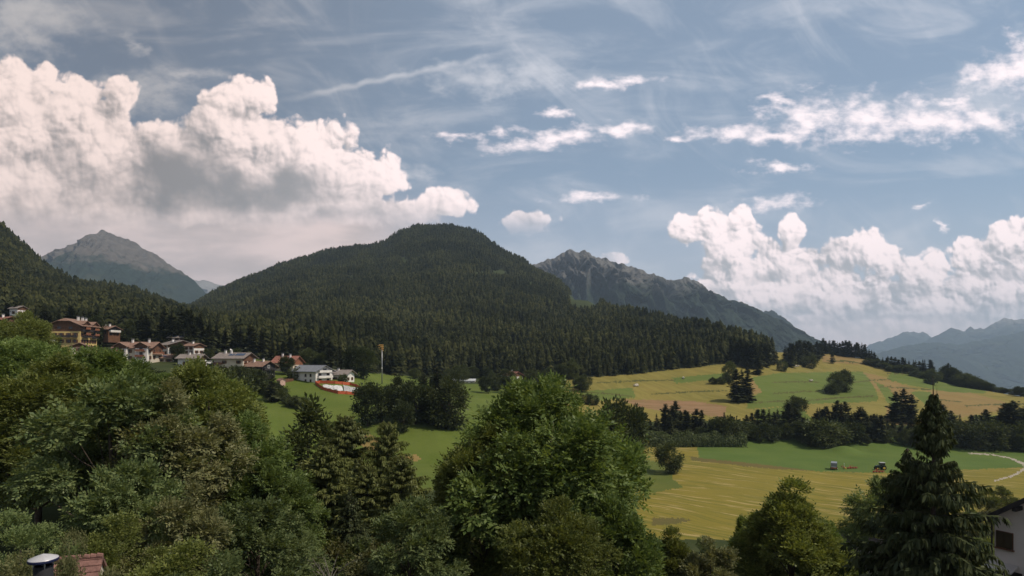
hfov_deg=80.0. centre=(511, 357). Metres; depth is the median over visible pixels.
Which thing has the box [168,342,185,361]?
broadleaf tree
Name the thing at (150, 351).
chalet
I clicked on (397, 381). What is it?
broadleaf tree
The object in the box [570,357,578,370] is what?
broadleaf tree
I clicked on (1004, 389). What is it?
broadleaf tree
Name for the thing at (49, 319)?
fir tree
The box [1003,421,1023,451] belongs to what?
broadleaf tree
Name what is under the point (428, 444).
meadow
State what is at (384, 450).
larch tree
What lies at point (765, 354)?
fir tree
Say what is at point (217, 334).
fir tree
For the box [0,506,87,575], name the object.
shrub
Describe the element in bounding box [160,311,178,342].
fir tree
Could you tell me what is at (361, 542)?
shrub
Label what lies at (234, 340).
fir tree
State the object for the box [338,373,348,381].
shrub
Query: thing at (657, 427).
fir tree
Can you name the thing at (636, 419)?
broadleaf tree
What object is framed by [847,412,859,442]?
fir tree
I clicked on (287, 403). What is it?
shrub
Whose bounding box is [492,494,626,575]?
broadleaf tree
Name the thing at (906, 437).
broadleaf tree
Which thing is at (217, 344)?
fir tree
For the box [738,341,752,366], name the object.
fir tree
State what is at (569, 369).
broadleaf tree
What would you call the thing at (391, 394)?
broadleaf tree
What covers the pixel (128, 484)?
broadleaf tree
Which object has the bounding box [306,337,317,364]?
fir tree
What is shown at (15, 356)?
broadleaf tree
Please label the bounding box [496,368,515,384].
broadleaf tree
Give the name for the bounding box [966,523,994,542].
shrub
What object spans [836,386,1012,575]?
spruce tree
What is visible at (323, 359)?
broadleaf tree
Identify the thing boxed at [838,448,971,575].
spruce tree
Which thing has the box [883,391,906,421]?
fir tree
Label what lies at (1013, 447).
broadleaf tree
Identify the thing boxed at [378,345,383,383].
floodlight mast
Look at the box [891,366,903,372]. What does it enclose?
broadleaf tree
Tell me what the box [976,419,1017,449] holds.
broadleaf tree
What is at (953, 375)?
broadleaf tree
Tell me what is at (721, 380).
shrub
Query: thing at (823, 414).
fir tree
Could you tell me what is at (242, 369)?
shrub
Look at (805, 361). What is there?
shrub
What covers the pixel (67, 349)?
broadleaf tree
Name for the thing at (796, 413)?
fir tree
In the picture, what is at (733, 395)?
fir tree
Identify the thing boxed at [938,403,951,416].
fir tree
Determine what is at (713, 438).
hedge
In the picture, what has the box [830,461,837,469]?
hay wagon
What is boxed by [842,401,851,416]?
fir tree
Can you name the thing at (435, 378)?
fir tree
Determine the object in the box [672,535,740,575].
broadleaf tree
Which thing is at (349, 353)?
broadleaf tree
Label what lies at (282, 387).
shrub
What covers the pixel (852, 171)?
sky
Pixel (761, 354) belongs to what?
fir tree
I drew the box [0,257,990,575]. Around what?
ground
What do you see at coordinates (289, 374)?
shrub
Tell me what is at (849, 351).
fir tree
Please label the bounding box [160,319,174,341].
fir tree
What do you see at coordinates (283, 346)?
fir tree
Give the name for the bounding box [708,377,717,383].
shrub
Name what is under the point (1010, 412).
broadleaf tree
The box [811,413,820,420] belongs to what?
fir tree
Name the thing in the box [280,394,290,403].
shrub
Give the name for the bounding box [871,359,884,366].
broadleaf tree
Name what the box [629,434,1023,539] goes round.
field
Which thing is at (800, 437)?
broadleaf tree
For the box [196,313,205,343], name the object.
fir tree
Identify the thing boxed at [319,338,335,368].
fir tree
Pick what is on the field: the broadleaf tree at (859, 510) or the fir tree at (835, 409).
the fir tree at (835, 409)
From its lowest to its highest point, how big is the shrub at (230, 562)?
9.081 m
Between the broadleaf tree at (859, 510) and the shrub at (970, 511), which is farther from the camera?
the shrub at (970, 511)
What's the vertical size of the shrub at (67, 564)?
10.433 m
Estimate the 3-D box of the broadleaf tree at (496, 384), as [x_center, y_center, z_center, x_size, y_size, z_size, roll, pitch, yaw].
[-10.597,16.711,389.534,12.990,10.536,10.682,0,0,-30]
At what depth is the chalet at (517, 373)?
428.51 m
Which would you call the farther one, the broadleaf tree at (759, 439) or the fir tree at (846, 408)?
the fir tree at (846, 408)
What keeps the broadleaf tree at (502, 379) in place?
on the meadow at (428, 444)
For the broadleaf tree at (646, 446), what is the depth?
204.59 m
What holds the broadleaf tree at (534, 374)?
on the meadow at (428, 444)
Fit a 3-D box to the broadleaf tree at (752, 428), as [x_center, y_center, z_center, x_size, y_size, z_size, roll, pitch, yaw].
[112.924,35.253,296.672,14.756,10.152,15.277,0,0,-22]
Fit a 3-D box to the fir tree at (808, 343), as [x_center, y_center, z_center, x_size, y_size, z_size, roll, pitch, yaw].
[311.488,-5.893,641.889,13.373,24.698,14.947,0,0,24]
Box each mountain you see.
[41,230,205,303]
[195,280,224,292]
[531,249,832,351]
[764,310,791,324]
[864,331,930,353]
[873,331,1023,395]
[924,318,1023,344]
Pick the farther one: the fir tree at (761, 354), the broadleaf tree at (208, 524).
the fir tree at (761, 354)
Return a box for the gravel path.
[971,452,1023,481]
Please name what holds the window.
in the white house at (1009, 547)
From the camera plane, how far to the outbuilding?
20.47 m
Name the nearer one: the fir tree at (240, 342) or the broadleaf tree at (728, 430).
the broadleaf tree at (728, 430)
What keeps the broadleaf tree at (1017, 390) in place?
on the ridge meadow at (873, 389)
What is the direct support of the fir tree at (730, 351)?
on the ridge meadow at (873, 389)
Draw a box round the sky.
[0,0,1023,347]
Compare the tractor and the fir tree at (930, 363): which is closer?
the tractor
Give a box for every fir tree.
[0,302,10,316]
[41,305,52,330]
[47,311,52,337]
[55,309,62,320]
[62,306,79,318]
[84,311,97,319]
[133,311,145,340]
[134,315,158,341]
[152,305,168,338]
[152,310,167,341]
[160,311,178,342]
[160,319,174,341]
[175,306,186,329]
[178,309,198,336]
[181,322,193,341]
[184,307,201,342]
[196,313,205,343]
[200,325,215,345]
[202,318,220,355]
[213,321,221,353]
[214,332,220,353]
[219,330,230,351]
[229,325,235,348]
[230,324,238,348]
[234,326,245,351]
[242,323,257,353]
[243,326,259,354]
[254,326,269,359]
[263,369,280,401]
[268,339,276,359]
[276,341,287,355]
[286,336,294,348]
[286,339,295,355]
[293,343,300,355]
[300,334,307,358]
[306,332,316,351]
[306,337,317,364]
[315,338,327,363]
[318,335,325,364]
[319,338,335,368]
[336,352,344,369]
[416,374,430,422]
[424,366,453,424]
[443,374,459,414]
[650,413,661,431]
[659,404,669,428]
[659,405,681,431]
[661,414,676,434]
[670,400,682,418]
[677,410,683,429]
[681,411,694,431]
[690,414,696,429]
[691,408,704,429]
[697,418,703,427]
[699,410,706,423]
[726,341,733,361]
[726,369,747,402]
[732,342,740,364]
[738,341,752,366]
[738,370,752,401]
[741,372,756,402]
[742,415,751,432]
[744,361,750,372]
[747,343,759,367]
[748,413,755,426]
[751,357,762,374]
[754,409,761,425]
[757,409,768,426]
[758,344,766,368]
[760,343,768,365]
[761,343,773,366]
[765,410,775,422]
[766,344,773,361]
[770,412,778,424]
[772,349,776,365]
[779,403,795,434]
[782,346,787,361]
[785,343,794,361]
[785,343,798,363]
[786,407,802,422]
[787,350,796,368]
[794,341,800,362]
[797,343,805,364]
[802,341,813,362]
[804,340,814,355]
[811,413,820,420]
[814,341,822,359]
[818,343,825,355]
[818,409,827,424]
[820,338,828,350]
[820,406,831,416]
[823,341,829,353]
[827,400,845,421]
[828,405,840,420]
[829,340,836,353]
[829,351,835,362]
[834,343,844,355]
[834,403,853,438]
[840,341,845,356]
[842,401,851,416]
[843,341,853,356]
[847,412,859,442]
[851,344,857,356]
[853,342,859,357]
[853,406,871,439]
[858,343,865,358]
[864,416,870,426]
[869,414,888,441]
[871,414,876,425]
[875,415,888,441]
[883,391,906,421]
[890,357,898,365]
[890,388,913,421]
[904,394,918,421]
[916,361,922,371]
[921,360,927,371]
[926,359,933,369]
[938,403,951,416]
[943,363,950,381]
[963,414,975,423]
[976,409,996,439]
[992,403,1017,423]
[1000,400,1023,422]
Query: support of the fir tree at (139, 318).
on the forest hill
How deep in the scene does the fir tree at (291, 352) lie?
346.71 m
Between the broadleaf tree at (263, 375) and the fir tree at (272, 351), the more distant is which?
the fir tree at (272, 351)
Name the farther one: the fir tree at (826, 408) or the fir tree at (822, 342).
the fir tree at (822, 342)
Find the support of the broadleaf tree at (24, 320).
on the ground
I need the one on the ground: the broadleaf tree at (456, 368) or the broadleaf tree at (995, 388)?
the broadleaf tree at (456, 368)
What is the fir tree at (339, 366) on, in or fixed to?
on the forest hill
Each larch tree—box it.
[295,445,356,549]
[313,415,376,494]
[333,463,389,536]
[360,455,432,575]
[363,421,422,495]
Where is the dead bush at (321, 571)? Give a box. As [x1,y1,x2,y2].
[293,555,359,575]
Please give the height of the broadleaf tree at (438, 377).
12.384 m
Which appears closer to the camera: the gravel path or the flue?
the flue
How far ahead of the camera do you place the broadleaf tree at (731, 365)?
431.55 m
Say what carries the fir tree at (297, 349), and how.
on the forest hill
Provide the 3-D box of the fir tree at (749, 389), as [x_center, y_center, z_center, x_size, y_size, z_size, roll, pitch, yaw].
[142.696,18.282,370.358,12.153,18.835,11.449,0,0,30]
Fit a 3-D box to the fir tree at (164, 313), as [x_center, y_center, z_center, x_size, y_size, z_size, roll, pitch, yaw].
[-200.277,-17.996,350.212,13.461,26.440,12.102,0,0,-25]
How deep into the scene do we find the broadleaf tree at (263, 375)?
267.02 m
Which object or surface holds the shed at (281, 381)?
on the meadow at (428, 444)
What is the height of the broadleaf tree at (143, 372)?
15.349 m
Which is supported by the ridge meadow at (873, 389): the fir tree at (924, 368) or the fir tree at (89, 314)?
the fir tree at (924, 368)
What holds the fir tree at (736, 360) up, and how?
on the ridge meadow at (873, 389)
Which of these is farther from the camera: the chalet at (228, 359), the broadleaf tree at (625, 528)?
the chalet at (228, 359)
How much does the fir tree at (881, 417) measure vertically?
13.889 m
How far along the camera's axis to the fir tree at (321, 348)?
343.92 m
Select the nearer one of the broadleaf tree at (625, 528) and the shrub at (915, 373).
the broadleaf tree at (625, 528)
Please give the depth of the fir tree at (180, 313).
355.49 m
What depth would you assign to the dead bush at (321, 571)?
33.12 m
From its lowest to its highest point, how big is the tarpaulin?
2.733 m
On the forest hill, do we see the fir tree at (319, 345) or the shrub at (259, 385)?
the fir tree at (319, 345)
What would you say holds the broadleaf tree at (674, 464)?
on the field
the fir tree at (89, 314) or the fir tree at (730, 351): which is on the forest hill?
the fir tree at (89, 314)
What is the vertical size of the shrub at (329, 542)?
5.784 m
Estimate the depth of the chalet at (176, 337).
327.22 m
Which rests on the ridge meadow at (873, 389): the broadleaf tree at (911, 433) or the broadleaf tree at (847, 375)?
the broadleaf tree at (847, 375)
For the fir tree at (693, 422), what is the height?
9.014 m
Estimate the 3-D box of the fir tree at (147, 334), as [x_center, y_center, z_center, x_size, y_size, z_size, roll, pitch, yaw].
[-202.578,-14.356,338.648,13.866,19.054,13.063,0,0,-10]
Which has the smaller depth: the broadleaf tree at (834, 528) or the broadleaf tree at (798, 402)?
the broadleaf tree at (834, 528)
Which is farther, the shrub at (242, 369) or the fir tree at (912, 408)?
the fir tree at (912, 408)
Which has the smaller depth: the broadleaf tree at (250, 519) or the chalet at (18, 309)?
the broadleaf tree at (250, 519)
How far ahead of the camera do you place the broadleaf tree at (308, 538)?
35.94 m
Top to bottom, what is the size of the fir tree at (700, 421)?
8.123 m
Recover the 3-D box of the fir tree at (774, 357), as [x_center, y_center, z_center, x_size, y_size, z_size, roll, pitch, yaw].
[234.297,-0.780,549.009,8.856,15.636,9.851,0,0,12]
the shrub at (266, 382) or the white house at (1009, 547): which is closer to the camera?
the white house at (1009, 547)
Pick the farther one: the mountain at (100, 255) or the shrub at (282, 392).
the mountain at (100, 255)
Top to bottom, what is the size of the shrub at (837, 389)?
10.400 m
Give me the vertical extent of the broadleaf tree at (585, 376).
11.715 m
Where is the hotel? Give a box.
[51,316,101,348]
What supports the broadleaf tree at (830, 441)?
on the field
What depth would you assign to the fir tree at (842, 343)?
726.34 m
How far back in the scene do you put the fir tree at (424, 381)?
230.94 m
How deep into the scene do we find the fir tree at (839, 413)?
295.61 m
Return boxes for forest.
[0,221,775,377]
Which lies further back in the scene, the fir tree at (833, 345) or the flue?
the fir tree at (833, 345)
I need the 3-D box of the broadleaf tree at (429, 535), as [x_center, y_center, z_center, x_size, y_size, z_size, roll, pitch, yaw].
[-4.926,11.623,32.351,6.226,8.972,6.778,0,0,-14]
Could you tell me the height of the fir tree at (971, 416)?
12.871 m
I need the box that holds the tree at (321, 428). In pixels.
[278,392,340,477]
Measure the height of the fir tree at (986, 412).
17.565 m
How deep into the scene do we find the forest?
707.91 m
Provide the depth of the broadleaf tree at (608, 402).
188.24 m
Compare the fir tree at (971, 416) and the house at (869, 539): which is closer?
the house at (869, 539)
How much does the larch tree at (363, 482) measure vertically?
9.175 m
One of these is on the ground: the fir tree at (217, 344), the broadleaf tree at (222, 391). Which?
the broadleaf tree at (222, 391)
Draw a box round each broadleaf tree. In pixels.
[0,309,62,349]
[0,338,54,436]
[0,351,125,547]
[0,371,211,542]
[1,338,44,375]
[7,335,25,340]
[9,342,138,483]
[17,337,85,360]
[51,455,203,575]
[53,345,74,356]
[84,313,110,346]
[96,373,263,531]
[103,356,211,536]
[110,477,236,575]
[116,318,138,341]
[146,367,164,373]
[154,355,276,468]
[159,372,172,379]
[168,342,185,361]
[182,408,315,548]
[193,494,334,575]
[216,364,260,391]
[220,456,331,572]
[227,347,241,351]
[247,369,274,391]
[260,525,332,575]
[277,356,295,373]
[298,347,316,364]
[313,351,332,364]
[341,345,367,376]
[348,380,392,425]
[355,345,380,378]
[362,494,473,575]
[371,385,398,421]
[386,401,415,432]
[387,373,404,408]
[392,378,434,423]
[408,368,420,379]
[417,372,427,383]
[419,420,540,575]
[421,375,471,430]
[432,373,447,386]
[439,369,648,574]
[447,370,464,387]
[449,365,465,377]
[459,364,471,377]
[460,370,471,379]
[466,365,479,378]
[478,375,494,392]
[481,406,657,571]
[488,370,495,378]
[490,376,500,390]
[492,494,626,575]
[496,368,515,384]
[499,376,510,391]
[521,369,537,383]
[540,367,555,381]
[551,363,566,377]
[562,490,667,575]
[563,361,582,378]
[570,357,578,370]
[572,376,590,391]
[579,374,592,385]
[596,397,636,443]
[600,394,653,470]
[639,441,651,463]
[651,441,684,473]
[655,525,712,575]
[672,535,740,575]
[693,427,709,434]
[706,417,730,431]
[712,415,748,438]
[720,361,736,382]
[720,513,760,571]
[722,475,860,575]
[740,420,760,438]
[749,429,763,440]
[757,421,782,441]
[757,434,763,441]
[775,422,796,439]
[781,395,811,411]
[788,420,806,439]
[795,518,867,575]
[796,429,808,440]
[797,417,854,448]
[799,420,829,446]
[825,371,847,393]
[833,369,855,391]
[835,472,928,548]
[836,416,866,444]
[862,358,873,364]
[863,435,871,444]
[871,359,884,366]
[873,432,890,442]
[876,362,890,367]
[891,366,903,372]
[898,428,911,445]
[904,364,918,371]
[906,425,922,445]
[919,368,944,384]
[938,365,957,376]
[946,419,980,448]
[950,373,964,385]
[951,417,1011,452]
[952,372,979,387]
[960,377,978,387]
[963,379,986,387]
[970,379,990,389]
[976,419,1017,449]
[981,383,994,390]
[984,386,998,391]
[992,387,1005,393]
[992,403,1023,442]
[999,388,1010,393]
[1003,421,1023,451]
[1003,433,1023,450]
[1012,386,1023,396]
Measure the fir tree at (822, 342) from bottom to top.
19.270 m
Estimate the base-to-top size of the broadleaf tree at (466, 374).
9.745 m
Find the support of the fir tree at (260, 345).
on the forest hill
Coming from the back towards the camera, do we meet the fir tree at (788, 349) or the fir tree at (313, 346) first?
the fir tree at (788, 349)
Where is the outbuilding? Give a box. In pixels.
[54,553,106,575]
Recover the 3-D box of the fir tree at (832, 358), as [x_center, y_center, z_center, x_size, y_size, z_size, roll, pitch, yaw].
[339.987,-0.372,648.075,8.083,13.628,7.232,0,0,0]
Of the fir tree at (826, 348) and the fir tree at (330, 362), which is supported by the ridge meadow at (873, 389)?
the fir tree at (826, 348)
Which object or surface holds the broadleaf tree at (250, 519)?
on the ground
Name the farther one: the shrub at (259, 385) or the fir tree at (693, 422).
the fir tree at (693, 422)
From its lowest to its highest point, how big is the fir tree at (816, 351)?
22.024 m
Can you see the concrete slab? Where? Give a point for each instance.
(348, 388)
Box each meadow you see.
[227,359,564,489]
[565,352,1023,424]
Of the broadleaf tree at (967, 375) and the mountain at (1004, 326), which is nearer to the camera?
the broadleaf tree at (967, 375)
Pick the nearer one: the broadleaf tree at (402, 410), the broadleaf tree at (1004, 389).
the broadleaf tree at (402, 410)
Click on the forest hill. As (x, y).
(387, 373)
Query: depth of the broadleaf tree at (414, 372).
394.45 m
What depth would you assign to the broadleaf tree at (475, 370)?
450.71 m
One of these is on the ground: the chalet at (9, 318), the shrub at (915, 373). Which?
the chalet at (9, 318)
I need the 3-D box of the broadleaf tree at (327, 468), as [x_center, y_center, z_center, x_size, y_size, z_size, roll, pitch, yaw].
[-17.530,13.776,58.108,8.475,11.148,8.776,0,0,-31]
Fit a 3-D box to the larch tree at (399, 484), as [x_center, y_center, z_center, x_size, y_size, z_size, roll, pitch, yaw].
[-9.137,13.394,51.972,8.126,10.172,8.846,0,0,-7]
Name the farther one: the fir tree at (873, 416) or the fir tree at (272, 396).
the fir tree at (873, 416)
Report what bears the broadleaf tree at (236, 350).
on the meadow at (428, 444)
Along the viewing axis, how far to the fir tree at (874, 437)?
296.07 m
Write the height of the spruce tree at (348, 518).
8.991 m
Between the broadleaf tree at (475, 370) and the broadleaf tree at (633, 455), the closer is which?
the broadleaf tree at (633, 455)
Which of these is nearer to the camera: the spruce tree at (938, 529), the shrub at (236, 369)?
the spruce tree at (938, 529)
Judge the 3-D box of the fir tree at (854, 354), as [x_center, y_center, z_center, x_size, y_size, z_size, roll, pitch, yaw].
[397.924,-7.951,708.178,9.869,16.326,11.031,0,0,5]
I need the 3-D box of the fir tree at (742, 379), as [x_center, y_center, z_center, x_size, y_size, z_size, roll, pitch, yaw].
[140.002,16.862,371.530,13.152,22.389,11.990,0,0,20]
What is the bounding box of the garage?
[160,354,175,361]
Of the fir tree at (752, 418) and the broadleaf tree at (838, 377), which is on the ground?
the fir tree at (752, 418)
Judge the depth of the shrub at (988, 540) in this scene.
108.03 m
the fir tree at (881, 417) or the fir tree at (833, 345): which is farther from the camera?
the fir tree at (833, 345)
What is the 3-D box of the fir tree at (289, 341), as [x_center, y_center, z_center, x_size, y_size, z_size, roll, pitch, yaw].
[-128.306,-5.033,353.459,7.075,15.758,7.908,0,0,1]
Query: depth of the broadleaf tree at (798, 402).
332.53 m
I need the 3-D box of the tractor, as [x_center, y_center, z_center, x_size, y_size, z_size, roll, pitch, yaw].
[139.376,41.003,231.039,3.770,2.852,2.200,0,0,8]
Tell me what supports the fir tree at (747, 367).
on the ridge meadow at (873, 389)
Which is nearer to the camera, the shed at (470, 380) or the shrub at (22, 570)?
the shrub at (22, 570)
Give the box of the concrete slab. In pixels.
[343,385,357,391]
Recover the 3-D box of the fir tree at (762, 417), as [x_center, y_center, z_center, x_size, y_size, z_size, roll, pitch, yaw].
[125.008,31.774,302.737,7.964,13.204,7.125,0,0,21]
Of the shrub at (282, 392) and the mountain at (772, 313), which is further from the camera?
the mountain at (772, 313)
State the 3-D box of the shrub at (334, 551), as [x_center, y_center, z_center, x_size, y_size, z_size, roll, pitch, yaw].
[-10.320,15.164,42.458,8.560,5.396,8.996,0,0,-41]
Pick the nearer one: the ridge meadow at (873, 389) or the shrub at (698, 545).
the shrub at (698, 545)
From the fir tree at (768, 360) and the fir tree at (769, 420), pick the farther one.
the fir tree at (768, 360)
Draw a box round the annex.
[68,342,90,353]
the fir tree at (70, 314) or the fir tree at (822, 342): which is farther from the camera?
the fir tree at (822, 342)
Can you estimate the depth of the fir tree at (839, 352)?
725.29 m
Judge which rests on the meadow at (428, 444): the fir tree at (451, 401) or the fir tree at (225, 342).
the fir tree at (451, 401)
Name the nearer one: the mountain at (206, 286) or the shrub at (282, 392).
the shrub at (282, 392)
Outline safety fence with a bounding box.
[315,380,359,394]
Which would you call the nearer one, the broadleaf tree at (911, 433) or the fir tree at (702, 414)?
the broadleaf tree at (911, 433)
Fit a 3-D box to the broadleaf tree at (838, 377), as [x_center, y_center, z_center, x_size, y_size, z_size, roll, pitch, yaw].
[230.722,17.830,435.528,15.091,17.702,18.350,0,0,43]
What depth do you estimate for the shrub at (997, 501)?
147.46 m
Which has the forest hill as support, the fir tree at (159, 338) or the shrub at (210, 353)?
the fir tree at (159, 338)
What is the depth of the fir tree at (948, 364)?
586.20 m
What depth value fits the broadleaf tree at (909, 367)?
617.59 m
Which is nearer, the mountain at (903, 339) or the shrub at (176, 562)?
the shrub at (176, 562)
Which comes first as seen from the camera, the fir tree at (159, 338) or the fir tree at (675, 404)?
the fir tree at (675, 404)
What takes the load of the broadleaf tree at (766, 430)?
on the field
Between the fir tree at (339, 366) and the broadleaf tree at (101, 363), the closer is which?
the broadleaf tree at (101, 363)
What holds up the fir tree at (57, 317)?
on the forest hill
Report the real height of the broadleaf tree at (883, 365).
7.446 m
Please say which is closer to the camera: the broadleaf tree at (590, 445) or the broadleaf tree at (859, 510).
the broadleaf tree at (590, 445)
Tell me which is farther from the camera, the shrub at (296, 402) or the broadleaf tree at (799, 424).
the broadleaf tree at (799, 424)
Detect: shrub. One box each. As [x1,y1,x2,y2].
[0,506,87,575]
[0,547,41,575]
[54,526,120,575]
[67,508,171,575]
[121,535,216,575]
[160,548,247,575]
[203,348,214,359]
[228,365,247,376]
[237,366,257,379]
[255,379,267,393]
[260,380,279,394]
[265,382,290,391]
[275,387,288,400]
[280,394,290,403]
[283,395,294,407]
[285,367,299,379]
[290,397,311,408]
[291,395,307,406]
[303,526,352,569]
[318,533,404,575]
[323,535,380,575]
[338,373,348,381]
[405,523,495,575]
[580,392,591,404]
[586,394,598,405]
[695,535,716,553]
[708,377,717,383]
[715,377,726,384]
[776,359,787,371]
[798,354,818,368]
[822,382,843,393]
[906,370,921,375]
[939,376,954,383]
[963,509,977,513]
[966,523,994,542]
[969,485,1019,513]
[978,535,994,550]
[983,508,996,523]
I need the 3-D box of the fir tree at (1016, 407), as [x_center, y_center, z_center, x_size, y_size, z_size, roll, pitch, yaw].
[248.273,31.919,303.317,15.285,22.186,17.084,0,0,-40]
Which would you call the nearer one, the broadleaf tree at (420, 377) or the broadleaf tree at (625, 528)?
the broadleaf tree at (625, 528)
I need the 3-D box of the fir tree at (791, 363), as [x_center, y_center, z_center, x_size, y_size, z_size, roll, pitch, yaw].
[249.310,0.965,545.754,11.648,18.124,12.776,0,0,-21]
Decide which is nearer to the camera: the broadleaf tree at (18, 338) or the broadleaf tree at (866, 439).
the broadleaf tree at (18, 338)
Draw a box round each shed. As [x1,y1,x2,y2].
[276,378,285,385]
[455,379,475,382]
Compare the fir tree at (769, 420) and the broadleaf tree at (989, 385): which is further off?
the broadleaf tree at (989, 385)
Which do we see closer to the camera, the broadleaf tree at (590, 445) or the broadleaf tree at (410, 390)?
the broadleaf tree at (590, 445)
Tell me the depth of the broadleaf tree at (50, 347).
72.36 m
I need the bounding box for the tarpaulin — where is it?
[323,384,342,390]
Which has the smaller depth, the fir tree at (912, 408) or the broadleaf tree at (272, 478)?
the broadleaf tree at (272, 478)
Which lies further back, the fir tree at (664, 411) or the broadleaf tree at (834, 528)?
the fir tree at (664, 411)
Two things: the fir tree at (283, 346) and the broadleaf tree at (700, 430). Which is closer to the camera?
the broadleaf tree at (700, 430)
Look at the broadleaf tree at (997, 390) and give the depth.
537.25 m
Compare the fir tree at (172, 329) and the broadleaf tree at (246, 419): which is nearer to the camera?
the broadleaf tree at (246, 419)
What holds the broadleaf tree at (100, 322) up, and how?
on the ground
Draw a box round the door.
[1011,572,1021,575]
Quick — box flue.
[27,554,59,575]
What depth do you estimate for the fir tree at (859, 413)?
298.53 m
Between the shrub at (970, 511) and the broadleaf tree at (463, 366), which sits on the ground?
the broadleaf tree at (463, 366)
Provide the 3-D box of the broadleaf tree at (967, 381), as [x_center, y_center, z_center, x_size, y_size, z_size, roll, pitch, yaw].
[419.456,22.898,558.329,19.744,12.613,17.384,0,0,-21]
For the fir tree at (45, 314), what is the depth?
346.95 m
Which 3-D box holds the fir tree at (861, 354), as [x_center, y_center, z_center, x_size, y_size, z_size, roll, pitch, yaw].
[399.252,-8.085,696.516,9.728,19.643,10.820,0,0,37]
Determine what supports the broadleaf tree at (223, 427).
on the ground
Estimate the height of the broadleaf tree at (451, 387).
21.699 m
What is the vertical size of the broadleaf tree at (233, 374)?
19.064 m
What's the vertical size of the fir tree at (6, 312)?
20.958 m
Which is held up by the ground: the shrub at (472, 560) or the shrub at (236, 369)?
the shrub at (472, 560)
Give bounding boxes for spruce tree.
[319,490,383,574]
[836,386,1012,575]
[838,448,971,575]
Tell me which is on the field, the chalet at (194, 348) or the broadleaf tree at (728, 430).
the broadleaf tree at (728, 430)
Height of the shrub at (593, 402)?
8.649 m
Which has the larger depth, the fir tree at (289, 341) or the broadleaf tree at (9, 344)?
the fir tree at (289, 341)
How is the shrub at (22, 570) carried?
on the ground
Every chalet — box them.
[0,314,16,322]
[7,306,29,317]
[100,324,122,342]
[111,340,166,362]
[161,340,190,353]
[166,334,185,340]
[174,353,209,365]
[183,341,206,353]
[210,349,258,368]
[244,358,278,378]
[271,354,305,371]
[291,365,335,382]
[332,368,357,381]
[507,371,524,378]
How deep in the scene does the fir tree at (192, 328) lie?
330.74 m
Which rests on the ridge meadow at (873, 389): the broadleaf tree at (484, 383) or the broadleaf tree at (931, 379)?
the broadleaf tree at (931, 379)
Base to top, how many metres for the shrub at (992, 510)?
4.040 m
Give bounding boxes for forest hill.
[98,233,734,377]
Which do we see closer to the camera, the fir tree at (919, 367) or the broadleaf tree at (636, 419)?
the broadleaf tree at (636, 419)
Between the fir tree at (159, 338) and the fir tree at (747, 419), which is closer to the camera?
the fir tree at (747, 419)
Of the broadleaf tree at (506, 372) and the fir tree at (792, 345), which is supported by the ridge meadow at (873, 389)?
the fir tree at (792, 345)
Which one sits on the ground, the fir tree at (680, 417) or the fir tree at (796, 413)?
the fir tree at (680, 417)
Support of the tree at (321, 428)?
on the ground
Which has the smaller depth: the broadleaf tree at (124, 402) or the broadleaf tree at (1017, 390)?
the broadleaf tree at (124, 402)
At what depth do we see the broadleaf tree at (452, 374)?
357.40 m
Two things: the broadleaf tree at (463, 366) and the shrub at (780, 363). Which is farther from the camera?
the shrub at (780, 363)
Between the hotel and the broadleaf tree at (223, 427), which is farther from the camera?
the hotel
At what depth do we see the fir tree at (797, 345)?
620.81 m
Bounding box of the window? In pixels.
[994,530,1014,551]
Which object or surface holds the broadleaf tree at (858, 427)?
on the field
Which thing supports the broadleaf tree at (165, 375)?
on the ground
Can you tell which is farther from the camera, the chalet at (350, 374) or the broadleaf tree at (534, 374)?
the broadleaf tree at (534, 374)
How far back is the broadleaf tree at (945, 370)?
584.27 m
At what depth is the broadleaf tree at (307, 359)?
336.52 m
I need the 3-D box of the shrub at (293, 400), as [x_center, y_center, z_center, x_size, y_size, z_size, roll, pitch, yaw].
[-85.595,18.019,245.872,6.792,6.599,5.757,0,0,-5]
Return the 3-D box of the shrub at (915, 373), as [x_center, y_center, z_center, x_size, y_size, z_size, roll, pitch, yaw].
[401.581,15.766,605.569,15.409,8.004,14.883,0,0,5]
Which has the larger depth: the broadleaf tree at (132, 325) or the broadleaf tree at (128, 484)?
the broadleaf tree at (132, 325)
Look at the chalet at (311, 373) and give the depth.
292.55 m
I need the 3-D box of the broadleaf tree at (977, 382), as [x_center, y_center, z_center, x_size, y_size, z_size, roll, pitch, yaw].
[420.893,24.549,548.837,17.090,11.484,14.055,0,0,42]
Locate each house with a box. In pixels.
[835,531,881,575]
[980,498,1023,575]
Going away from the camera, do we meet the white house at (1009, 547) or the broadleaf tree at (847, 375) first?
the white house at (1009, 547)
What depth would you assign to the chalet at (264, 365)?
291.85 m
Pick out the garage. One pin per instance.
(165, 357)
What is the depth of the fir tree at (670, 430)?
297.25 m
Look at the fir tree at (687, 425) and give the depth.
302.32 m
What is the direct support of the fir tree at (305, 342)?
on the forest hill
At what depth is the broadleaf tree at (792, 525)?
43.88 m
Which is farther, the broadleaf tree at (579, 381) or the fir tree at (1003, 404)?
the broadleaf tree at (579, 381)
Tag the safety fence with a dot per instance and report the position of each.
(335, 382)
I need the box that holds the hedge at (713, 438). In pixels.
[648,430,747,447]

